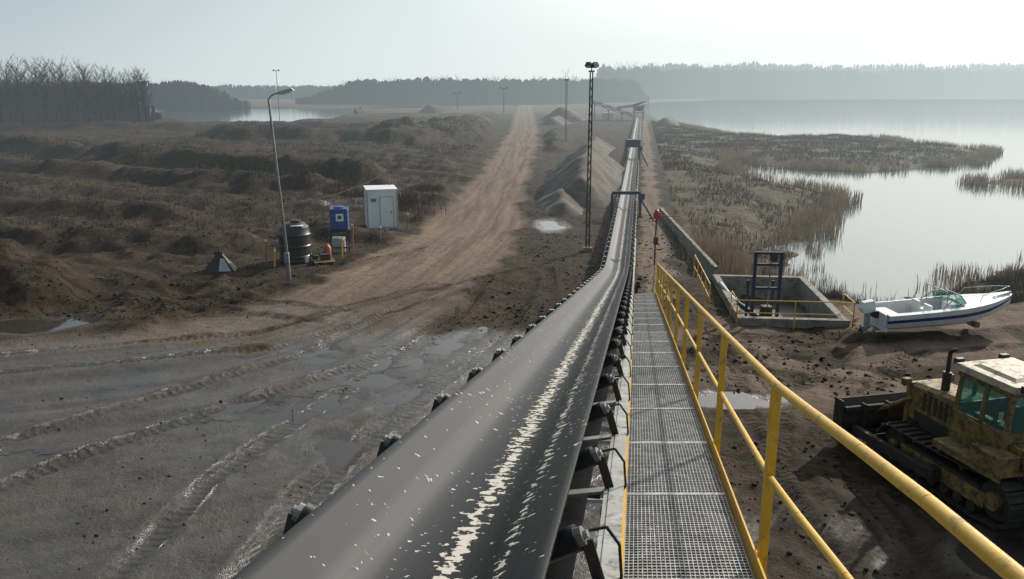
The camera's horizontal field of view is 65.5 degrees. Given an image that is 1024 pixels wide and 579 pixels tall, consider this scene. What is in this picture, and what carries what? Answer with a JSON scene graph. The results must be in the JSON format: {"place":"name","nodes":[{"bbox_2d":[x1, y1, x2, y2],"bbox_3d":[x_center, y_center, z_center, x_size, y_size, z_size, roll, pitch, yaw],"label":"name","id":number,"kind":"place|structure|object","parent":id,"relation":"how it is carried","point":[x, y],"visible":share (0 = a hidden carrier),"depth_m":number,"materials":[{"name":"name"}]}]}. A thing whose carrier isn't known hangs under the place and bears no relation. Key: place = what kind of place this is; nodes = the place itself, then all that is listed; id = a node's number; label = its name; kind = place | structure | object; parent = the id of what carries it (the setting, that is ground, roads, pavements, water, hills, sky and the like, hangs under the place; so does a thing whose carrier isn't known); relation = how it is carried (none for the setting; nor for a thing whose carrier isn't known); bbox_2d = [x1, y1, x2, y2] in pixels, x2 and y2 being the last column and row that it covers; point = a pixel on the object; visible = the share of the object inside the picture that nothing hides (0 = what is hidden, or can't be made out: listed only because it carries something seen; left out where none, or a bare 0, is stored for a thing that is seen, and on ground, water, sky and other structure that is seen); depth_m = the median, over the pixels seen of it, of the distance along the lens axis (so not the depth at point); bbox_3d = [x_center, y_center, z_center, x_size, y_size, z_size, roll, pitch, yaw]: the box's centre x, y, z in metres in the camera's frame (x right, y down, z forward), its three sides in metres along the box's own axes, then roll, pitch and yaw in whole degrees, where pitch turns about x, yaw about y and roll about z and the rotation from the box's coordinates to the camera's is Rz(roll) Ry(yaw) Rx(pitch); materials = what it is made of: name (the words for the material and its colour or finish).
{"place":"outdoors","nodes":[
{"label":"outdoors","id":0,"kind":"place"},
{"bbox_2d":[0,104,546,457],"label":"dirt road","id":1,"kind":"structure","parent":0,"point":[201,368],"depth_m":29.85,"materials":[{"name":"brown soil"}]},
{"bbox_2d":[0,318,88,333],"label":"puddle","id":2,"kind":"object","parent":1,"relation":"on","point":[20,326],"visible":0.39,"depth_m":31.35,"materials":[{"name":"grey liquid"}]},
{"bbox_2d":[209,394,360,426],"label":"puddle","id":3,"kind":"object","parent":1,"relation":"on","point":[294,415],"visible":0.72,"depth_m":22.96,"materials":[{"name":"grey liquid"}]},
{"bbox_2d":[301,346,339,362],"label":"puddle","id":4,"kind":"object","parent":1,"relation":"on","point":[325,350],"visible":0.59,"depth_m":27.86,"materials":[{"name":"grey liquid"}]},
{"bbox_2d":[410,327,487,366],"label":"puddle","id":5,"kind":"object","parent":1,"relation":"on","point":[447,346],"visible":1,"depth_m":28.84,"materials":[{"name":"grey liquid"}]},
{"bbox_2d":[155,107,423,121],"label":"pond","id":6,"kind":"structure","parent":0,"point":[280,114],"depth_m":314.88,"materials":[{"name":"grey liquid"}]},
{"bbox_2d":[0,91,1023,578],"bbox_3d":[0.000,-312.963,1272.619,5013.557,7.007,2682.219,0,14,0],"label":"ground","id":7,"kind":"structure","parent":0,"point":[200,501],"depth_m":31.15,"materials":[{"name":"brown soil"}]},
{"bbox_2d":[0,54,154,124],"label":"woodland","id":8,"kind":"object","parent":7,"relation":"on","point":[62,89],"visible":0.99,"depth_m":181.16,"materials":[{"name":"brown plant"}]},
{"bbox_2d":[0,84,161,122],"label":"woodland thicket","id":9,"kind":"object","parent":7,"relation":"on","point":[6,115],"visible":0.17,"depth_m":204.91,"materials":[{"name":"grey plant"}]},
{"bbox_2d":[0,78,250,109],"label":"forest","id":10,"kind":"object","parent":7,"relation":"on","point":[179,100],"visible":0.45,"depth_m":381.88,"materials":[{"name":"grey plant"}]},
{"bbox_2d":[202,246,236,272],"bbox_3d":[-14.897,-1.570,40.431,1.593,1.250,1.024,-3,14,-12],"label":"steel hopper","id":11,"kind":"object","parent":7,"relation":"on","point":[220,262],"visible":1,"depth_m":40.21,"materials":[{"name":"grey metal"}]},
{"bbox_2d":[0,116,485,232],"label":"weeds","id":12,"kind":"object","parent":7,"relation":"on","point":[224,141],"visible":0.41,"depth_m":82.73,"materials":[{"name":"brown plant"}]},
{"bbox_2d":[265,237,266,263],"bbox_3d":[-13.000,-2.011,42.088,0.160,1.502,0.090,0,14,0],"label":"marker post","id":13,"kind":"object","parent":7,"relation":"on","point":[265,250],"visible":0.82,"depth_m":42.05,"materials":[{"name":"orange plastic"}]},
{"bbox_2d":[210,83,338,99],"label":"forest","id":14,"kind":"object","parent":7,"relation":"on","point":[242,92],"visible":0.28,"depth_m":679.42,"materials":[{"name":"grey plant"}]},
{"bbox_2d":[273,248,275,266],"bbox_3d":[-12.295,-1.597,41.265,0.146,1.102,0.090,0,14,0],"label":"marker post","id":15,"kind":"object","parent":7,"relation":"on","point":[274,249],"visible":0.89,"depth_m":41.22,"materials":[{"name":"yellow paint"}]},
{"bbox_2d":[106,142,445,216],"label":"dead weeds","id":16,"kind":"object","parent":7,"relation":"on","point":[406,199],"visible":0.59,"depth_m":68.36,"materials":[{"name":"brown plant"}]},
{"bbox_2d":[273,69,279,109],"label":"utility pole","id":17,"kind":"object","parent":7,"relation":"on","point":[277,86],"visible":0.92,"depth_m":373.10,"materials":[{"name":"metal"}]},
{"bbox_2d":[267,88,294,279],"bbox_3d":[-10.576,-4.719,37.513,1.244,9.251,0.347,0,14,0],"label":"street lamp","id":18,"kind":"object","parent":7,"relation":"on","point":[286,253],"visible":0.95,"depth_m":37.50,"materials":[{"name":"grey metal"}]},
{"bbox_2d":[282,176,378,203],"bbox_3d":[-9.751,-5.581,44.590,0.027,0.437,14.190,2,14,9],"label":"power cable","id":19,"kind":"object","parent":18,"relation":"attached to","point":[329,195],"visible":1,"depth_m":42.94,"materials":[{"name":"rubber"}]},
{"bbox_2d":[278,219,315,263],"bbox_3d":[-11.586,-2.620,42.526,1.719,2.220,1.779,-7,16,-27],"label":"water tank","id":20,"kind":"object","parent":7,"relation":"on","point":[298,234],"visible":0.93,"depth_m":41.95,"materials":[{"name":"black plastic"}]},
{"bbox_2d":[305,244,331,262],"bbox_3d":[-10.406,-1.939,42.730,1.671,0.800,0.524,-14,20,-43],"label":"gas cylinder","id":21,"kind":"object","parent":7,"relation":"on","point":[327,248],"visible":0.7,"depth_m":42.99,"materials":[{"name":"orange metal"}]},
{"bbox_2d":[312,253,335,264],"bbox_3d":[-10.000,-1.651,42.282,1.100,0.440,1.130,-5,15,-19],"label":"wooden pallet","id":22,"kind":"object","parent":7,"relation":"on","point":[324,258],"visible":1,"depth_m":42.19,"materials":[{"name":"wood"}]},
{"bbox_2d":[329,201,350,252],"bbox_3d":[-9.750,-3.598,45.091,1.100,2.901,1.100,-2,14,-8],"label":"blue water tank","id":23,"kind":"object","parent":7,"relation":"on","point":[339,218],"visible":0.98,"depth_m":44.63,"materials":[{"name":"plastic"}]},
{"bbox_2d":[341,236,342,258],"bbox_3d":[-9.198,-2.227,43.168,0.152,1.302,0.090,0,14,0],"label":"marker post","id":24,"kind":"object","parent":7,"relation":"on","point":[342,248],"visible":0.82,"depth_m":43.15,"materials":[{"name":"yellow paint"}]},
{"bbox_2d":[314,436,371,471],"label":"puddle","id":25,"kind":"object","parent":7,"relation":"on","point":[338,454],"visible":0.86,"depth_m":20.54,"materials":[{"name":"grey liquid"}]},
{"bbox_2d":[351,221,352,253],"bbox_3d":[-8.900,-2.858,44.453,0.184,1.901,0.090,0,14,0],"label":"marker post","id":26,"kind":"object","parent":7,"relation":"on","point":[352,236],"visible":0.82,"depth_m":44.39,"materials":[{"name":"orange plastic"}]},
{"bbox_2d":[315,350,399,387],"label":"puddle","id":27,"kind":"object","parent":7,"relation":"on","point":[382,380],"visible":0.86,"depth_m":25.66,"materials":[{"name":"grey liquid"}]},
{"bbox_2d":[354,107,362,113],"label":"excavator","id":28,"kind":"object","parent":7,"relation":"on","point":[356,111],"visible":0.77,"depth_m":292.36,"materials":[{"name":"metal"}]},
{"bbox_2d":[363,177,398,229],"bbox_3d":[-8.665,-5.929,52.713,2.050,3.710,3.100,-3,15,-14],"label":"site cabin","id":29,"kind":"object","parent":7,"relation":"on","point":[381,205],"visible":0.98,"depth_m":52.10,"materials":[{"name":"metal"}]},
{"bbox_2d":[373,385,420,412],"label":"puddle","id":30,"kind":"object","parent":7,"relation":"on","point":[397,397],"visible":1,"depth_m":23.98,"materials":[{"name":"grey liquid"}]},
{"bbox_2d":[231,117,640,578],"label":"belt conveyor","id":31,"kind":"object","parent":7,"relation":"on","point":[486,472],"visible":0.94,"depth_m":4.90,"materials":[{"name":"rubber"}]},
{"bbox_2d":[619,291,766,578],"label":"conveyor walkway","id":32,"kind":"structure","parent":31,"relation":"attached to","point":[670,444],"depth_m":6.38,"materials":[{"name":"metal"}]},
{"bbox_2d":[656,263,1023,578],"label":"walkway handrail","id":33,"kind":"object","parent":32,"relation":"attached to","point":[996,559],"visible":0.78,"depth_m":4.29,"materials":[{"name":"yellow metal"}]},
{"bbox_2d":[417,104,460,112],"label":"gravel pile","id":34,"kind":"object","parent":7,"relation":"on","point":[431,108],"visible":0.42,"depth_m":291.25,"materials":[{"name":"grey gravel"}]},
{"bbox_2d":[291,73,648,105],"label":"forest","id":35,"kind":"object","parent":7,"relation":"on","point":[434,98],"visible":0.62,"depth_m":459.42,"materials":[{"name":"grey plant"}]},
{"bbox_2d":[469,113,491,120],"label":"gravel pile","id":36,"kind":"object","parent":7,"relation":"on","point":[483,117],"visible":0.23,"depth_m":229.71,"materials":[{"name":"grey gravel"}]},
{"bbox_2d":[0,199,982,577],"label":"mud clods","id":37,"kind":"object","parent":7,"relation":"on","point":[874,475],"visible":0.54,"depth_m":32.62,"materials":[{"name":"brown soil"}]},
{"bbox_2d":[499,87,507,112],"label":"utility pole","id":38,"kind":"object","parent":7,"relation":"on","point":[503,96],"visible":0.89,"depth_m":291.39,"materials":[{"name":"metal"}]},
{"bbox_2d":[539,221,565,229],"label":"puddle","id":39,"kind":"object","parent":7,"relation":"on","point":[550,225],"visible":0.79,"depth_m":53.85,"materials":[{"name":"grey liquid"}]},
{"bbox_2d":[539,116,571,124],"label":"gravel pile","id":40,"kind":"object","parent":7,"relation":"on","point":[558,120],"visible":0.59,"depth_m":200.11,"materials":[{"name":"grey gravel"}]},
{"bbox_2d":[534,189,583,215],"bbox_3d":[3.803,-6.541,61.421,6.000,1.812,11.500,0,14,0],"label":"gravel pile","id":41,"kind":"object","parent":7,"relation":"on","point":[560,202],"visible":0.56,"depth_m":61.03,"materials":[{"name":"grey gravel"}]},
{"bbox_2d":[538,106,590,120],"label":"gravel pile","id":42,"kind":"object","parent":7,"relation":"on","point":[573,114],"visible":0.64,"depth_m":227.28,"materials":[{"name":"grey gravel"}]},
{"bbox_2d":[564,79,568,141],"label":"floodlight mast","id":43,"kind":"object","parent":7,"relation":"on","point":[566,80],"visible":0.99,"depth_m":130.72,"materials":[{"name":"metal"}]},
{"bbox_2d":[536,142,637,207],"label":"gravel pile","id":44,"kind":"object","parent":7,"relation":"on","point":[568,174],"visible":0.66,"depth_m":68.22,"materials":[{"name":"grey gravel"}]},
{"bbox_2d":[583,62,598,251],"bbox_3d":[4.300,-7.064,44.162,0.812,10.689,0.580,0,14,0],"label":"floodlight mast","id":45,"kind":"object","parent":7,"relation":"on","point":[586,248],"visible":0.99,"depth_m":44.10,"materials":[{"name":"metal"}]},
{"bbox_2d":[571,137,615,153],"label":"gravel pile","id":46,"kind":"object","parent":7,"relation":"on","point":[606,147],"visible":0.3,"depth_m":118.14,"materials":[{"name":"grey gravel"}]},
{"bbox_2d":[587,98,644,120],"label":"screening plant","id":47,"kind":"object","parent":7,"relation":"on","point":[609,116],"visible":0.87,"depth_m":230.58,"materials":[{"name":"metal"}]},
{"bbox_2d":[610,191,655,220],"bbox_3d":[8.930,-5.901,56.955,3.629,2.162,1.480,8,16,30],"label":"support frame","id":48,"kind":"object","parent":7,"relation":"on","point":[641,197],"visible":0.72,"depth_m":56.94,"materials":[{"name":"blue metal"}]},
{"bbox_2d":[624,139,647,165],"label":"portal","id":49,"kind":"object","parent":7,"relation":"on","point":[632,142],"visible":0.84,"depth_m":95.41,"materials":[{"name":"blue metal"}]},
{"bbox_2d":[625,267,654,314],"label":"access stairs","id":50,"kind":"structure","parent":7,"relation":"on","point":[637,285],"depth_m":31.25,"materials":[{"name":"metal"}]},
{"bbox_2d":[653,209,680,264],"bbox_3d":[8.076,-2.624,41.601,1.452,3.120,0.305,0,14,0],"label":"warning beacon","id":51,"kind":"object","parent":7,"relation":"on","point":[656,215],"visible":0.87,"depth_m":41.42,"materials":[{"name":"metal"}]},
{"bbox_2d":[655,116,679,125],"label":"gravel pile","id":52,"kind":"object","parent":7,"relation":"on","point":[669,120],"visible":0.54,"depth_m":206.90,"materials":[{"name":"grey gravel"}]},
{"bbox_2d":[659,208,718,279],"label":"retaining wall","id":53,"kind":"structure","parent":7,"relation":"on","point":[708,265],"depth_m":45.16,"materials":[{"name":"concrete"}]},
{"bbox_2d":[693,254,710,312],"bbox_3d":[8.550,-0.314,36.019,0.048,1.374,6.088,2,14,6],"label":"side railing","id":54,"kind":"object","parent":7,"relation":"on","point":[701,281],"visible":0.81,"depth_m":35.87,"materials":[{"name":"yellow metal"}]},
{"bbox_2d":[672,219,775,299],"bbox_3d":[11.690,-2.059,43.876,5.112,2.584,14.678,0,14,0],"label":"reed clump","id":55,"kind":"object","parent":7,"relation":"on","point":[726,258],"visible":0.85,"depth_m":42.76,"materials":[{"name":"beige plant"}]},
{"bbox_2d":[669,392,787,408],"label":"puddle","id":56,"kind":"object","parent":7,"relation":"on","point":[739,400],"visible":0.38,"depth_m":23.82,"materials":[{"name":"grey liquid"}]},
{"bbox_2d":[730,291,737,325],"bbox_3d":[8.875,0.811,31.868,0.048,1.224,1.456,2,14,6],"label":"pit railing","id":57,"kind":"object","parent":7,"relation":"on","point":[731,305],"visible":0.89,"depth_m":31.68,"materials":[{"name":"metal"}]},
{"bbox_2d":[712,274,849,327],"bbox_3d":[11.500,0.871,35.029,5.166,1.303,8.030,0,14,0],"label":"pump pit","id":58,"kind":"object","parent":7,"relation":"on","point":[798,288],"visible":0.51,"depth_m":36.19,"materials":[{"name":"grey concrete"}]},
{"bbox_2d":[718,251,784,316],"bbox_3d":[10.293,-0.304,34.640,1.696,3.430,3.864,0,14,0],"label":"pump frame","id":59,"kind":"object","parent":58,"relation":"in","point":[765,308],"visible":0.69,"depth_m":32.88,"materials":[{"name":"metal"}]},
{"bbox_2d":[561,60,1023,98],"bbox_3d":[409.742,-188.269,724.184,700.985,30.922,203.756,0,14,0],"label":"forest","id":60,"kind":"object","parent":7,"relation":"on","point":[822,88],"visible":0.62,"depth_m":755.24,"materials":[{"name":"grey plant"}]},
{"bbox_2d":[737,300,854,328],"bbox_3d":[11.000,1.032,30.996,4.466,1.224,0.048,1,14,5],"label":"pit railing","id":61,"kind":"object","parent":7,"relation":"on","point":[794,313],"visible":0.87,"depth_m":30.88,"materials":[{"name":"yellow metal"}]},
{"bbox_2d":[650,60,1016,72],"bbox_3d":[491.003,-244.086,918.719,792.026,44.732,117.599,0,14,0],"label":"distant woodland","id":62,"kind":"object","parent":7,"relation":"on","point":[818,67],"visible":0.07,"depth_m":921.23,"materials":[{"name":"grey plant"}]},
{"bbox_2d":[650,120,1023,279],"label":"dry grass","id":63,"kind":"structure","parent":7,"relation":"on","point":[864,141],"depth_m":113.84,"materials":[{"name":"brown plant"}]},
{"bbox_2d":[660,119,1023,299],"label":"reeds","id":64,"kind":"object","parent":7,"relation":"on","point":[731,165],"visible":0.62,"depth_m":79.31,"materials":[{"name":"brown plant"}]},
{"bbox_2d":[842,293,853,314],"bbox_3d":[13.275,0.909,31.480,0.048,1.224,1.456,2,14,6],"label":"pit railing","id":65,"kind":"object","parent":7,"relation":"on","point":[844,294],"visible":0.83,"depth_m":31.88,"materials":[{"name":"metal"}]},
{"bbox_2d":[726,239,1023,304],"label":"bank grass","id":66,"kind":"structure","parent":7,"relation":"on","point":[1015,286],"depth_m":39.39,"materials":[{"name":"brown plant"}]},
{"bbox_2d":[831,348,1023,529],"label":"bulldozer","id":67,"kind":"object","parent":7,"relation":"on","point":[965,453],"visible":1,"depth_m":17.98,"materials":[{"name":"metal"}]},
{"bbox_2d":[858,273,1011,332],"bbox_3d":[16.053,0.519,30.146,5.947,2.233,1.947,-1,14,-5],"label":"motorboat","id":68,"kind":"object","parent":7,"relation":"on","point":[943,310],"visible":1,"depth_m":29.80,"materials":[{"name":"white plastic"}]},
{"bbox_2d":[954,537,1023,578],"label":"puddle","id":69,"kind":"object","parent":7,"relation":"on","point":[1012,548],"visible":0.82,"depth_m":15.91,"materials":[{"name":"brown liquid"}]},
{"bbox_2d":[0,0,1023,87],"label":"sky","id":70,"kind":"structure","parent":0,"point":[211,43],"materials":[{"name":"grey"}]},
{"bbox_2d":[643,99,1023,301],"bbox_3d":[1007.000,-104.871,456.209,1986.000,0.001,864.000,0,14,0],"label":"lake","id":71,"kind":"structure","parent":0,"point":[902,228],"depth_m":78.92,"materials":[{"name":"grey liquid"}]}
]}

